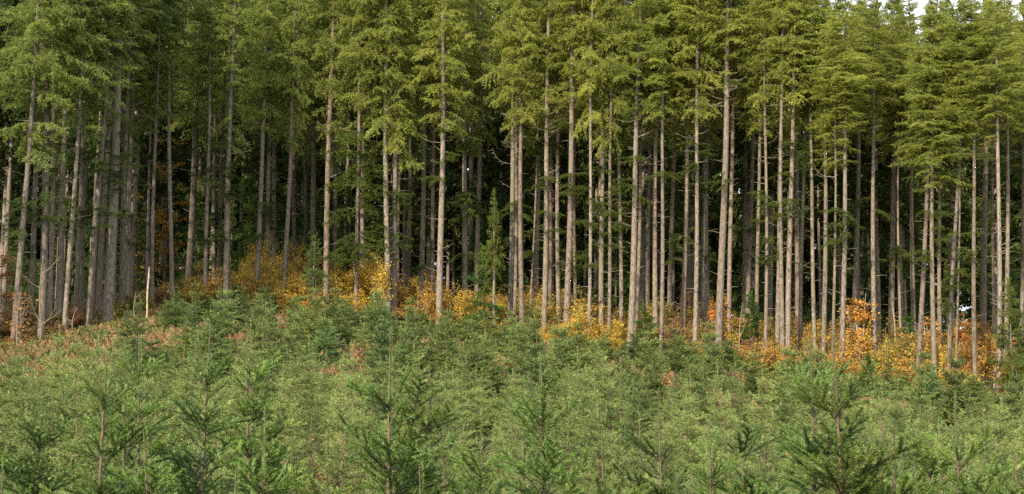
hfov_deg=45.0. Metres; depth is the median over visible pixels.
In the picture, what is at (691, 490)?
fir sapling
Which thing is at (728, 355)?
fir sapling
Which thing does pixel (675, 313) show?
shrub
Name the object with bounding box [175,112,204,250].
fir tree
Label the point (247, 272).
shrub
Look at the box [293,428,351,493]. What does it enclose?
fir sapling
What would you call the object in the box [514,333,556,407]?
fir sapling
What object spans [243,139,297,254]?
fir tree
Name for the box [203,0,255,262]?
fir tree
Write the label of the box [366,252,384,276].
shrub
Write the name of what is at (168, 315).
fir sapling
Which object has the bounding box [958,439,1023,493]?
fir sapling
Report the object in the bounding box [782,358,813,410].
fir sapling
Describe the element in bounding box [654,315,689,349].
shrub
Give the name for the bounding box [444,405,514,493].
fir sapling
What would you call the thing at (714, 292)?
young hemlock
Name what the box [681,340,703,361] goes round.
shrub
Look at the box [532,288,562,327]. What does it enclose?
shrub
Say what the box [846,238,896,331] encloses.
fir tree
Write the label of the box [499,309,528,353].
fir sapling
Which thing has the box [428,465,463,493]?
fir sapling
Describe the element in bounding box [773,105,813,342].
fir tree
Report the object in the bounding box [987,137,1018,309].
fir tree
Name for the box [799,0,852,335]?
fir tree
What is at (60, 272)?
fir tree
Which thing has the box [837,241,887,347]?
young hemlock
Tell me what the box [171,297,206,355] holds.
fir sapling
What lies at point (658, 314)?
shrub
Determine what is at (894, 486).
fir sapling
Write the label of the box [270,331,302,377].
fir sapling
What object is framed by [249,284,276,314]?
fir sapling
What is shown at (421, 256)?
fir tree
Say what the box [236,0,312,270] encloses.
fir tree
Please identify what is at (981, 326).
shrub
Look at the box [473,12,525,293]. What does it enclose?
fir tree
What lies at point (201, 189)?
fir tree
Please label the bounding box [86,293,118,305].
shrub
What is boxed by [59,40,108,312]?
fir tree
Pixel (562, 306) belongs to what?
shrub
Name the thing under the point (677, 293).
fir tree
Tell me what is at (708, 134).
fir tree
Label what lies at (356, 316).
fir sapling
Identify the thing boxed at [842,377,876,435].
fir sapling
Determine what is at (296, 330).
fir sapling
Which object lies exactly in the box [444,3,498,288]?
fir tree
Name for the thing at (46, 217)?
fir tree
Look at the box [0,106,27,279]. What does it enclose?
fir tree
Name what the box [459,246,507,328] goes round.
young fir
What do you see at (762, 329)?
shrub
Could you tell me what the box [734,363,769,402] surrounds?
fir sapling
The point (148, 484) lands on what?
fir sapling
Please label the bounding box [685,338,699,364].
fir sapling
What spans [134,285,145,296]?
shrub
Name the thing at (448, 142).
fir tree
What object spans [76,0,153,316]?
fir tree
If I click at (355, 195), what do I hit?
fir tree
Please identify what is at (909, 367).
shrub
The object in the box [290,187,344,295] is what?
young hemlock
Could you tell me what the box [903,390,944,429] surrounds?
fir sapling
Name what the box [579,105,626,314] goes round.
fir tree
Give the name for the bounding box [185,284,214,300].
shrub
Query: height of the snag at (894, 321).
4.081 m
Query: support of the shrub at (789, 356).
on the ground
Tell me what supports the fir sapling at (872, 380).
on the ground
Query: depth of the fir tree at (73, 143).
75.18 m
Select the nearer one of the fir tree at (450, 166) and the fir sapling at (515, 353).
the fir sapling at (515, 353)
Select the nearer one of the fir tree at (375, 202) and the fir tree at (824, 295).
the fir tree at (824, 295)
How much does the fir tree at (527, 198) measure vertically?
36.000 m
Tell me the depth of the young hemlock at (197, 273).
78.35 m
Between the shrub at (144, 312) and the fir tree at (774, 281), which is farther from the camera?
the fir tree at (774, 281)
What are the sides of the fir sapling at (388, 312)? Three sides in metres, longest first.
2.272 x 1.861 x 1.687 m
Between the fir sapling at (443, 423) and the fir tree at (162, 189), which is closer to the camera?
the fir sapling at (443, 423)
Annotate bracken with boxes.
[0,301,1023,493]
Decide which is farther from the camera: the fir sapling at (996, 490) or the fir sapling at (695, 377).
the fir sapling at (695, 377)
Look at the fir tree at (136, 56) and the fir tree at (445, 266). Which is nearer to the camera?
the fir tree at (136, 56)
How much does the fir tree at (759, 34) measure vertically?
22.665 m
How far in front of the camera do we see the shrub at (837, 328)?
62.53 m
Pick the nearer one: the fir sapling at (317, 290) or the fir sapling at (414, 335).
the fir sapling at (414, 335)
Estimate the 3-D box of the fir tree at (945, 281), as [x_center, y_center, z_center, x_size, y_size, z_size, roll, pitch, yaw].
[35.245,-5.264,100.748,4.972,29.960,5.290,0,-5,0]
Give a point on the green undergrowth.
(475, 435)
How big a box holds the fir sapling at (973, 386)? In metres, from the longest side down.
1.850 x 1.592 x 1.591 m
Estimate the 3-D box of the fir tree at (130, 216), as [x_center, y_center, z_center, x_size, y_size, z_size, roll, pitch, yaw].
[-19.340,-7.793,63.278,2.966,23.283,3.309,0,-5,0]
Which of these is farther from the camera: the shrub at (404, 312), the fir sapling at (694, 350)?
the shrub at (404, 312)
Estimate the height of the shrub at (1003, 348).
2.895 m
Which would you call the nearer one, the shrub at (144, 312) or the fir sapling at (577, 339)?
the fir sapling at (577, 339)
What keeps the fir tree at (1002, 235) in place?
on the ground
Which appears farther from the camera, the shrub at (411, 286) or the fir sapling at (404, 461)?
the shrub at (411, 286)
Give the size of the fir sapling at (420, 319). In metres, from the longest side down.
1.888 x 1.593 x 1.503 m
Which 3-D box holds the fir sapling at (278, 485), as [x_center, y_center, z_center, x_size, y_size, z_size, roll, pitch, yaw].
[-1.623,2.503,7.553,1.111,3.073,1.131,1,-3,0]
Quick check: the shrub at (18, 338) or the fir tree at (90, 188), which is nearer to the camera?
the shrub at (18, 338)
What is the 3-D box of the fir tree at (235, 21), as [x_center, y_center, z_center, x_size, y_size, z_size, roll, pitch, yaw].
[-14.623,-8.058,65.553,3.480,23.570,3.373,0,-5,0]
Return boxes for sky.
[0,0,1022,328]
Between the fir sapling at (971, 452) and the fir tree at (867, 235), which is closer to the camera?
the fir sapling at (971, 452)
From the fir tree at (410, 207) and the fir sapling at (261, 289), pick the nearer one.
the fir sapling at (261, 289)
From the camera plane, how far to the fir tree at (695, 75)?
60.07 m
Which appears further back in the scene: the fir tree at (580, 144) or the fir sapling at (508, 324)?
the fir tree at (580, 144)
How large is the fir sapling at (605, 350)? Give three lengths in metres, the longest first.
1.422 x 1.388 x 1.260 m
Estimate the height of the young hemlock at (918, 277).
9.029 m
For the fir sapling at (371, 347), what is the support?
on the ground
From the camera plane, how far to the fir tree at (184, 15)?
64.84 m
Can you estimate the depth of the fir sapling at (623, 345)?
56.13 m
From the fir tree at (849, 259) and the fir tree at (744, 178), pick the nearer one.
the fir tree at (744, 178)
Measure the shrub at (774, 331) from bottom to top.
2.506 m
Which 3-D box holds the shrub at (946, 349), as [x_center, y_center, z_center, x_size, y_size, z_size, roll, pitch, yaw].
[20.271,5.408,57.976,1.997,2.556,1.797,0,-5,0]
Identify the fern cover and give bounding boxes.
[0,308,174,380]
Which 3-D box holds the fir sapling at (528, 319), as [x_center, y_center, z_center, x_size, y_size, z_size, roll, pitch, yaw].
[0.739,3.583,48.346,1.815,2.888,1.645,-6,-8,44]
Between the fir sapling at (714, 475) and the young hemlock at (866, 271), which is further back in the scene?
the young hemlock at (866, 271)
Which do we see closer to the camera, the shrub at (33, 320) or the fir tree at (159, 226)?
the shrub at (33, 320)
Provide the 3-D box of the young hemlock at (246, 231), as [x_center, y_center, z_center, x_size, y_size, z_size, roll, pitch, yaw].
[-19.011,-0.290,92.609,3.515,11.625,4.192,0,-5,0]
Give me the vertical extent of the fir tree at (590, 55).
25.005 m
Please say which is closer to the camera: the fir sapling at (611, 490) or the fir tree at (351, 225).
the fir sapling at (611, 490)
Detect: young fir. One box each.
[299,235,332,298]
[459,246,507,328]
[477,188,505,329]
[624,304,662,359]
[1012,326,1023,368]
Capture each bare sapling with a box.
[6,256,68,340]
[16,287,32,342]
[63,309,75,328]
[725,303,745,354]
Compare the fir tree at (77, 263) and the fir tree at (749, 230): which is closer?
the fir tree at (77, 263)
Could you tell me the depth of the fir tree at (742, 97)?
62.57 m
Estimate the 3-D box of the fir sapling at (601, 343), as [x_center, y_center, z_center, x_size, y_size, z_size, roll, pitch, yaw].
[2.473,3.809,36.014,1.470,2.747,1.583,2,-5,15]
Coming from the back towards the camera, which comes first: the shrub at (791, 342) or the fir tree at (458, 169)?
the fir tree at (458, 169)
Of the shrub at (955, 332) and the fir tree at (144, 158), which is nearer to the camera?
the shrub at (955, 332)
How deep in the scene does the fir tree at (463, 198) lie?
66.63 m
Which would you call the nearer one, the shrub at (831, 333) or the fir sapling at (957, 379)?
the fir sapling at (957, 379)
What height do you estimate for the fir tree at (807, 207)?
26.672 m
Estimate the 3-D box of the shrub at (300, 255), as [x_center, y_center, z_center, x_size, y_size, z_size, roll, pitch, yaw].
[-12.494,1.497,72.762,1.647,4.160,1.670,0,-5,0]
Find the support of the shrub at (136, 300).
on the ground
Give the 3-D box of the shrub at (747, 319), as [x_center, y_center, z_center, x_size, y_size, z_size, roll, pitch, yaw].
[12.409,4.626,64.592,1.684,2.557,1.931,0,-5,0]
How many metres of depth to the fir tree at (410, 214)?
75.10 m
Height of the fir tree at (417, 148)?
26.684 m
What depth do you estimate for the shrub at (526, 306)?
67.39 m
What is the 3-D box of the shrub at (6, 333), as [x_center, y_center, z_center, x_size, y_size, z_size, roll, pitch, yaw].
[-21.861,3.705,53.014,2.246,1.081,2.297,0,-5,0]
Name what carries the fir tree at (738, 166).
on the ground
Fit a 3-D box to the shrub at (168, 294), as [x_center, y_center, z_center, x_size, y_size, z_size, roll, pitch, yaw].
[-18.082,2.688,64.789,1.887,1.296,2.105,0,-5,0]
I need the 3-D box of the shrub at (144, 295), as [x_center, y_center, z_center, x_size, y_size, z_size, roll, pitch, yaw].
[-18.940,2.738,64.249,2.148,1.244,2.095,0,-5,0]
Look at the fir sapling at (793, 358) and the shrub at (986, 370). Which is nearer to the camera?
the fir sapling at (793, 358)
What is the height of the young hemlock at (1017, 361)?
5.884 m
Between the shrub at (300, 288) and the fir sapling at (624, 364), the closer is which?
the fir sapling at (624, 364)
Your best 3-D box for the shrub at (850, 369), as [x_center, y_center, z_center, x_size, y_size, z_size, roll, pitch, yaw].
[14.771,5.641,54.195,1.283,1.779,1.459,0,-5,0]
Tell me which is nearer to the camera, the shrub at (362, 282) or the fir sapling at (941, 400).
the fir sapling at (941, 400)
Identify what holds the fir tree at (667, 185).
on the ground
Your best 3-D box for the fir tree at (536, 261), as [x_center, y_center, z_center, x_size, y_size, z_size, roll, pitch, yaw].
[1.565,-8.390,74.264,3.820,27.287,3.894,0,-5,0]
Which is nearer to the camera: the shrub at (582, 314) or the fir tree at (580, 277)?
the shrub at (582, 314)
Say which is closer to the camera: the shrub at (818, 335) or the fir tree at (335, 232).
the shrub at (818, 335)
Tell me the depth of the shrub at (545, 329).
61.31 m
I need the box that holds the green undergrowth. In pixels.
[0,306,1022,493]
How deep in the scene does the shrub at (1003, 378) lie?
52.67 m
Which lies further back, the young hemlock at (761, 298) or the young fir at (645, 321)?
the young hemlock at (761, 298)
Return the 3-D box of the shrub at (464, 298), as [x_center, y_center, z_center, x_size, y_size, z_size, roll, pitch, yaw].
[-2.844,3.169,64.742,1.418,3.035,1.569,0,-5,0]
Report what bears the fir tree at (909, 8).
on the ground
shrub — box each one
[0,303,34,323]
[0,310,49,325]
[0,323,10,337]
[0,333,37,342]
[2,318,36,337]
[30,312,62,328]
[32,320,66,335]
[34,328,69,339]
[46,300,85,317]
[58,305,100,322]
[68,316,105,327]
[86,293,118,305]
[98,308,143,318]
[99,301,144,314]
[113,311,159,320]
[114,295,131,309]
[126,293,157,305]
[131,289,163,302]
[133,294,156,311]
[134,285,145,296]
[137,308,158,314]
[146,287,184,303]
[154,277,194,301]
[154,288,171,306]
[174,280,210,304]
[180,273,210,291]
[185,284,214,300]
[185,285,215,302]
[192,259,239,302]
[229,274,240,296]
[230,253,275,301]
[230,257,277,295]
[233,256,263,301]
[241,269,278,292]
[242,272,274,303]
[243,234,279,269]
[259,272,310,308]
[260,243,280,278]
[263,253,312,290]
[266,246,301,286]
[267,266,299,307]
[275,293,308,313]
[278,237,292,263]
[278,274,312,305]
[280,278,337,309]
[284,268,312,295]
[287,239,310,282]
[287,243,309,268]
[302,246,322,287]
[303,293,325,311]
[306,268,345,301]
[308,253,349,297]
[324,294,359,315]
[331,265,372,306]
[332,274,345,302]
[342,257,371,295]
[342,268,352,297]
[344,249,374,321]
[348,286,372,315]
[351,248,382,302]
[362,251,396,307]
[364,260,407,300]
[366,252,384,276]
[393,293,433,322]
[397,273,415,319]
[399,279,427,318]
[404,269,436,315]
[411,270,435,291]
[412,271,452,307]
[413,287,443,324]
[414,279,454,323]
[423,307,463,326]
[443,287,474,319]
[445,281,469,320]
[459,282,502,314]
[472,292,507,308]
[476,297,518,317]
[487,279,507,300]
[487,292,507,311]
[490,313,507,338]
[516,295,540,323]
[517,281,541,316]
[517,286,534,310]
[524,285,553,305]
[525,299,560,333]
[528,295,575,324]
[530,319,563,337]
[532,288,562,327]
[537,326,570,342]
[548,321,577,340]
[549,289,598,324]
[553,299,605,348]
[554,286,591,317]
[555,289,577,331]
[570,301,597,330]
[570,315,595,333]
[572,332,596,344]
[584,325,613,344]
[591,307,605,336]
[592,314,626,336]
[595,306,626,332]
[603,310,637,350]
[604,309,626,332]
[607,331,623,351]
[611,311,642,331]
[622,312,664,334]
[636,321,659,346]
[641,297,672,328]
[645,322,669,346]
[649,299,678,335]
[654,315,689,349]
[664,304,688,326]
[664,320,702,347]
[677,289,714,331]
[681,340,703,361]
[686,314,725,333]
[687,317,726,342]
[687,327,723,345]
[688,334,715,350]
[698,290,726,324]
[712,316,743,351]
[723,313,744,331]
[724,310,739,326]
[728,338,784,371]
[733,322,753,346]
[735,338,760,368]
[741,314,763,338]
[745,336,776,364]
[746,331,778,347]
[757,337,793,367]
[759,318,771,336]
[759,318,803,343]
[760,311,797,345]
[768,331,803,356]
[773,346,803,370]
[780,339,820,360]
[791,319,806,345]
[793,316,831,342]
[795,320,820,349]
[796,346,830,365]
[796,346,835,363]
[799,316,820,354]
[809,330,838,357]
[817,327,878,373]
[819,322,857,364]
[826,325,849,359]
[828,317,848,341]
[832,360,881,376]
[838,309,884,355]
[838,322,886,371]
[838,355,860,383]
[853,364,913,390]
[868,323,925,374]
[870,342,900,379]
[876,336,907,367]
[881,313,906,356]
[886,329,930,378]
[891,323,939,353]
[893,316,939,369]
[893,354,938,385]
[921,343,954,381]
[923,331,946,373]
[936,368,983,387]
[938,340,960,360]
[938,349,983,372]
[938,362,980,390]
[942,324,976,344]
[952,326,979,369]
[954,342,970,368]
[959,337,988,379]
[969,314,996,373]
[977,330,1017,380]
[977,342,991,382]
[982,332,1023,371]
[983,327,1017,354]
[984,360,1003,383]
[985,356,1022,394]
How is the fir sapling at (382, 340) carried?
on the ground
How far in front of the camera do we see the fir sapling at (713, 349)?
45.12 m
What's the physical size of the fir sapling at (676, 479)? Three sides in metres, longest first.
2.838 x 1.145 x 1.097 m
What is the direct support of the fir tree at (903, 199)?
on the ground
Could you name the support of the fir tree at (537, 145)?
on the ground
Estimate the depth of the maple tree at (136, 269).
77.17 m
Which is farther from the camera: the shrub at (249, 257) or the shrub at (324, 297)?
the shrub at (249, 257)
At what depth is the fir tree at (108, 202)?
106.21 m
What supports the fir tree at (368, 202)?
on the ground
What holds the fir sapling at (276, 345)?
on the ground
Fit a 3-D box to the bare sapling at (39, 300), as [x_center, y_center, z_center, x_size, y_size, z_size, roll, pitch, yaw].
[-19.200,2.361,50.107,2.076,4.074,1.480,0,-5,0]
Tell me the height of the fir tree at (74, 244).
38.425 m
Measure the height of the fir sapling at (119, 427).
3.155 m
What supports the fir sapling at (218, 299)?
on the ground
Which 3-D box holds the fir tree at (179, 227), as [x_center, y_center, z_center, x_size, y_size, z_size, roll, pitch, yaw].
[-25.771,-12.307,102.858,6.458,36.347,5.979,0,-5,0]
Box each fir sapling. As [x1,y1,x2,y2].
[0,389,90,493]
[0,434,58,493]
[0,456,33,493]
[37,351,152,493]
[60,396,168,493]
[77,334,192,493]
[104,448,168,493]
[110,304,147,362]
[113,293,155,372]
[122,425,183,493]
[127,330,176,383]
[128,429,195,492]
[142,328,251,493]
[154,305,186,323]
[155,286,196,328]
[164,322,199,367]
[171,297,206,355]
[176,292,190,307]
[176,303,234,379]
[184,280,205,321]
[184,302,206,320]
[190,294,218,314]
[192,298,237,371]
[200,285,238,350]
[202,404,309,493]
[204,337,293,493]
[211,290,225,311]
[217,282,249,338]
[221,294,238,313]
[226,285,241,309]
[230,284,251,323]
[233,301,277,352]
[234,461,239,493]
[241,293,282,360]
[242,293,269,330]
[243,290,260,313]
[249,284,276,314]
[252,286,278,325]
[256,300,293,380]
[268,291,283,313]
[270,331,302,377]
[276,301,301,330]
[278,298,297,315]
[283,287,319,359]
[285,289,341,353]
[290,302,310,333]
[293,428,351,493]
[300,284,336,336]
[303,312,347,368]
[316,295,344,336]
[326,282,351,330]
[333,295,356,341]
[337,325,454,493]
[341,297,363,327]
[351,307,363,324]
[352,286,394,343]
[355,333,394,371]
[356,354,473,493]
[357,283,391,334]
[360,298,402,390]
[366,306,399,325]
[367,295,403,335]
[380,460,425,493]
[382,315,427,394]
[384,307,404,345]
[390,363,465,493]
[395,297,429,338]
[399,306,433,379]
[407,307,433,331]
[411,316,456,387]
[423,311,461,361]
[423,318,437,337]
[427,304,466,373]
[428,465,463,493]
[431,310,455,337]
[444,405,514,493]
[446,314,463,337]
[446,453,495,493]
[448,327,496,396]
[449,319,476,362]
[456,318,481,340]
[459,329,514,398]
[460,313,483,334]
[460,333,502,377]
[466,320,489,337]
[476,307,499,349]
[478,312,505,344]
[489,376,540,493]
[497,318,543,392]
[498,349,593,493]
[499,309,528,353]
[499,310,520,343]
[511,305,547,360]
[514,309,551,372]
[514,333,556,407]
[536,317,586,391]
[550,334,586,368]
[553,340,583,374]
[565,474,612,493]
[566,316,589,368]
[570,342,613,390]
[575,428,649,493]
[576,331,618,407]
[592,336,616,358]
[594,329,618,363]
[607,343,639,398]
[611,387,691,493]
[614,344,629,358]
[615,332,673,392]
[621,330,648,362]
[633,360,672,405]
[637,331,659,362]
[654,344,672,363]
[656,321,694,376]
[660,332,697,370]
[672,356,723,412]
[672,459,677,493]
[681,417,762,493]
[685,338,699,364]
[689,316,726,380]
[690,470,740,493]
[693,328,732,389]
[693,339,715,365]
[703,387,788,493]
[715,335,746,372]
[721,348,746,371]
[728,343,780,395]
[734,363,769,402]
[749,336,877,493]
[755,337,807,424]
[761,462,799,493]
[776,348,801,382]
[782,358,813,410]
[783,340,832,420]
[785,324,943,493]
[801,343,836,414]
[818,358,846,390]
[821,355,844,383]
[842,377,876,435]
[854,360,884,397]
[854,423,928,493]
[863,381,902,420]
[864,458,905,493]
[872,373,912,402]
[878,357,904,397]
[883,445,923,492]
[889,469,927,493]
[890,401,963,493]
[894,375,916,399]
[902,355,948,424]
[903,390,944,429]
[905,341,945,405]
[907,367,945,416]
[909,389,1014,493]
[911,459,917,493]
[930,351,981,426]
[933,370,973,426]
[950,395,989,430]
[955,466,989,493]
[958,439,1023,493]
[959,373,999,404]
[963,439,1010,493]
[980,387,1010,409]
[990,381,1023,435]
[1004,367,1023,414]
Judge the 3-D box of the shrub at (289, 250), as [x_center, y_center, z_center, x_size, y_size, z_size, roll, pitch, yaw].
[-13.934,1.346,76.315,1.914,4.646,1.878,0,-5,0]
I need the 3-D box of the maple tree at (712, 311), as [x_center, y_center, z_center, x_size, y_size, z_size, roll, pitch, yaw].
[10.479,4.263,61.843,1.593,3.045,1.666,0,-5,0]
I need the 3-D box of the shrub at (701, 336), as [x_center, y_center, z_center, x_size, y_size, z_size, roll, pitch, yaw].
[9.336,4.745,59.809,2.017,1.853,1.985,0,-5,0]
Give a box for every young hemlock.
[7,235,38,317]
[8,246,14,302]
[21,259,54,316]
[71,196,106,307]
[84,233,145,304]
[117,212,179,292]
[144,121,188,290]
[160,207,223,291]
[216,200,244,296]
[229,194,270,297]
[236,167,277,277]
[271,163,322,268]
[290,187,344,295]
[316,224,332,258]
[318,182,370,299]
[450,230,481,298]
[460,193,524,299]
[460,211,508,320]
[507,263,528,292]
[524,202,564,298]
[539,255,573,305]
[554,252,594,306]
[585,204,642,336]
[691,248,726,321]
[726,219,785,324]
[731,291,769,368]
[784,281,810,333]
[810,223,863,337]
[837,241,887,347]
[895,249,930,333]
[909,244,945,346]
[966,291,1016,343]
[976,245,1017,341]
[986,277,1023,392]
[995,269,1020,350]
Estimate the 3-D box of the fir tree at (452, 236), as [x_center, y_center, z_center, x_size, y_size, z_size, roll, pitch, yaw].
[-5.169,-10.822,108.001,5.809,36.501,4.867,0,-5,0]
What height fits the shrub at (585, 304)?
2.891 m
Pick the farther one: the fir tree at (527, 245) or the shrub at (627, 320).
the fir tree at (527, 245)
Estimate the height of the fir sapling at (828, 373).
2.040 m
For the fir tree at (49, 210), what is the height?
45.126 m
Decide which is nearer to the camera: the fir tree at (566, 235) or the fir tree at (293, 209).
the fir tree at (293, 209)
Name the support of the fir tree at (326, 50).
on the ground
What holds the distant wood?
on the ground
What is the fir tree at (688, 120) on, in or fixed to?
on the ground
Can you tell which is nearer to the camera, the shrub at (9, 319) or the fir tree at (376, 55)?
the shrub at (9, 319)
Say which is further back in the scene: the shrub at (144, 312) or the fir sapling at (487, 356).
the shrub at (144, 312)
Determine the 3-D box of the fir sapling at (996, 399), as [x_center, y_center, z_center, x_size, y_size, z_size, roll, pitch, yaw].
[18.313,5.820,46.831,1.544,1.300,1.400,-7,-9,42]
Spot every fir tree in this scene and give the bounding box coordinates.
[0,0,25,170]
[0,0,59,320]
[0,0,83,320]
[0,0,92,344]
[0,1,42,311]
[0,32,40,281]
[0,66,27,209]
[0,80,20,240]
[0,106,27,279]
[7,0,89,337]
[7,102,41,302]
[18,1,92,316]
[19,132,56,305]
[25,158,57,310]
[37,106,94,309]
[38,2,104,323]
[38,106,70,276]
[41,105,92,313]
[42,0,141,331]
[47,121,88,309]
[49,69,121,252]
[55,119,92,242]
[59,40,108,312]
[59,112,111,306]
[65,8,125,310]
[66,0,144,325]
[70,162,117,313]
[71,118,147,301]
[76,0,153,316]
[76,166,102,262]
[78,62,141,304]
[85,0,150,322]
[89,193,139,301]
[90,72,176,229]
[92,25,162,305]
[94,0,164,312]
[99,36,175,289]
[102,90,127,238]
[107,1,156,310]
[117,0,162,310]
[119,0,189,297]
[127,3,192,298]
[130,0,194,305]
[133,0,210,303]
[135,44,188,296]
[138,150,177,280]
[139,1,190,288]
[140,0,202,289]
[157,10,225,299]
[162,0,226,303]
[174,2,226,280]
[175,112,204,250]
[185,0,241,309]
[185,1,251,275]
[198,0,248,294]
[199,0,247,301]
[199,142,243,273]
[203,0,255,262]
[203,0,267,309]
[208,1,252,258]
[232,0,301,297]
[232,2,311,249]
[233,0,312,246]
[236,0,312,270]
[240,27,310,250]
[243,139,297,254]
[250,0,306,299]
[254,139,287,270]
[259,0,327,308]
[276,12,330,246]
[277,113,311,236]
[280,0,313,266]
[281,137,317,248]
[287,3,323,254]
[290,0,345,298]
[298,97,353,259]
[299,0,362,307]
[299,0,368,244]
[306,0,349,272]
[311,3,388,269]
[320,0,403,322]
[330,0,400,315]
[331,0,421,320]
[337,41,382,242]
[337,110,382,263]
[346,0,433,321]
[346,90,382,247]
[350,21,420,246]
[354,128,401,260]
[370,2,454,286]
[371,170,419,278]
[373,132,426,294]
[380,140,426,239]
[381,23,416,319]
[388,0,438,314]
[398,0,455,324]
[401,4,466,282]
[404,0,474,322]
[407,1,458,284]
[409,0,478,323]
[412,193,444,281]
[425,0,490,320]
[425,155,459,303]
[426,1,467,315]
[432,0,495,245]
[435,3,483,301]
[443,161,474,294]
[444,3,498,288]
[449,0,505,297]
[455,0,554,280]
[455,1,506,269]
[455,162,508,255]
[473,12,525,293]
[475,0,543,327]
[481,2,522,293]
[486,0,543,280]
[488,0,555,324]
[491,0,539,317]
[497,13,594,305]
[504,160,540,290]
[505,27,555,294]
[515,20,560,310]
[518,0,561,298]
[520,0,582,334]
[522,0,569,311]
[524,141,584,284]
[528,0,588,332]
[529,112,582,272]
[534,0,600,215]
[538,0,609,331]
[553,0,588,307]
[554,138,587,289]
[560,12,612,297]
[561,0,629,339]
[564,190,594,296]
[574,0,636,338]
[575,0,638,286]
[575,90,617,306]
[576,11,586,288]
[578,1,642,341]
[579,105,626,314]
[581,0,640,334]
[583,1,684,316]
[588,0,691,353]
[593,2,629,307]
[606,93,680,308]
[612,106,676,294]
[612,109,658,317]
[623,0,672,310]
[626,0,695,356]
[627,0,660,344]
[629,169,682,322]
[634,4,695,348]
[638,52,684,310]
[650,0,732,345]
[651,73,717,336]
[654,0,715,312]
[657,131,694,313]
[658,103,694,316]
[658,188,712,310]
[659,0,723,338]
[664,9,722,312]
[664,101,736,313]
[669,3,742,328]
[673,0,775,345]
[677,2,736,326]
[679,107,726,302]
[699,1,787,320]
[701,0,762,339]
[708,18,742,324]
[708,88,728,308]
[711,70,777,324]
[715,4,775,303]
[724,0,786,341]
[730,0,798,370]
[730,51,826,330]
[732,5,767,324]
[732,160,775,309]
[739,158,794,324]
[751,2,811,364]
[753,0,812,357]
[757,0,835,348]
[757,110,807,273]
[766,0,833,350]
[768,0,841,348]
[773,31,822,303]
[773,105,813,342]
[773,173,816,324]
[783,11,827,342]
[789,0,856,353]
[793,1,847,326]
[796,0,884,369]
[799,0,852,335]
[799,0,865,321]
[799,132,809,300]
[800,83,822,323]
[805,18,868,366]
[806,2,847,295]
[815,194,851,320]
[817,10,908,333]
[819,4,922,356]
[831,0,884,337]
[832,9,854,334]
[833,173,882,334]
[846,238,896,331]
[847,0,887,333]
[847,0,909,351]
[847,18,881,352]
[848,0,909,375]
[857,0,921,338]
[862,17,919,340]
[866,0,935,329]
[867,17,937,330]
[869,6,923,253]
[879,0,924,337]
[884,8,928,320]
[890,0,988,373]
[891,0,969,377]
[895,16,936,320]
[896,0,968,350]
[909,0,1000,343]
[917,46,971,318]
[918,11,945,337]
[918,19,992,374]
[919,167,970,346]
[920,0,1017,382]
[920,2,990,334]
[922,8,980,297]
[929,250,968,309]
[935,0,1023,402]
[940,0,1011,387]
[945,5,1020,326]
[955,0,1008,373]
[958,147,1018,268]
[960,172,1004,327]
[969,14,1023,385]
[984,0,1023,392]
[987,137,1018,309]
[989,0,1019,341]
[989,7,1022,259]
[1000,0,1023,345]
[1004,4,1022,334]
[1010,36,1020,288]
[1010,162,1020,287]
[1011,143,1020,205]
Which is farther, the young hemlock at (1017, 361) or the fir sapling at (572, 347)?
the young hemlock at (1017, 361)
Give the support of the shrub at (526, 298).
on the ground
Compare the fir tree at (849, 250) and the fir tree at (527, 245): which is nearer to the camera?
the fir tree at (527, 245)
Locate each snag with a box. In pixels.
[146,267,150,317]
[892,301,895,338]
[993,355,996,391]
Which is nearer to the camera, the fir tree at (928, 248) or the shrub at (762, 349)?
the shrub at (762, 349)
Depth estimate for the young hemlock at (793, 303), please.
98.92 m
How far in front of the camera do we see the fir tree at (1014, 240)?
120.47 m
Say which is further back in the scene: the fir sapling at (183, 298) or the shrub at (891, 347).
the fir sapling at (183, 298)
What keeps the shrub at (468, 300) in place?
on the ground
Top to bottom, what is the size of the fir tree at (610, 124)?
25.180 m
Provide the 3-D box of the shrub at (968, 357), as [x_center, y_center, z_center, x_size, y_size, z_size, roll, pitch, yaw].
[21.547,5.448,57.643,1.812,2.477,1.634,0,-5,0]
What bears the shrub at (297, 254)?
on the ground
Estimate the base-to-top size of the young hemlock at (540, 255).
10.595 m
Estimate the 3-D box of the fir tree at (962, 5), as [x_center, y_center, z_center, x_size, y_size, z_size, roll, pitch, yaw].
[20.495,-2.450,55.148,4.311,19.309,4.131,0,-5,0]
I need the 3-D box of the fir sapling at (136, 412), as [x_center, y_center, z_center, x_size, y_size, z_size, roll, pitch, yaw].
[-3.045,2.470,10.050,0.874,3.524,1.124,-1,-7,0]
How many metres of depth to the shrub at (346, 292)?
65.55 m
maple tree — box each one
[0,250,28,319]
[3,292,37,343]
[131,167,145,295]
[705,302,731,332]
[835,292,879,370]
[917,315,941,356]
[944,312,982,367]
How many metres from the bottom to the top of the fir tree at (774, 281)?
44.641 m
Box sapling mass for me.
[0,300,1023,493]
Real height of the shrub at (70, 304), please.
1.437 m
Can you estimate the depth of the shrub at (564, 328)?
59.46 m
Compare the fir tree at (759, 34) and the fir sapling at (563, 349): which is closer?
the fir sapling at (563, 349)
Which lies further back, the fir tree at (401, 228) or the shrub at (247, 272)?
the fir tree at (401, 228)
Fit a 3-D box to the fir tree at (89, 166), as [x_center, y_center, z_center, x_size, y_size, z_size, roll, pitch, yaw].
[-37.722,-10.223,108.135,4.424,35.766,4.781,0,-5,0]
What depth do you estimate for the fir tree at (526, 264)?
119.25 m
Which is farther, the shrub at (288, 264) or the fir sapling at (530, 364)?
the shrub at (288, 264)
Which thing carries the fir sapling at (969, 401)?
on the ground
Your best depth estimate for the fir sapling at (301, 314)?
50.63 m
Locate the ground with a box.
[0,299,1023,493]
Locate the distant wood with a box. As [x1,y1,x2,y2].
[28,193,1018,352]

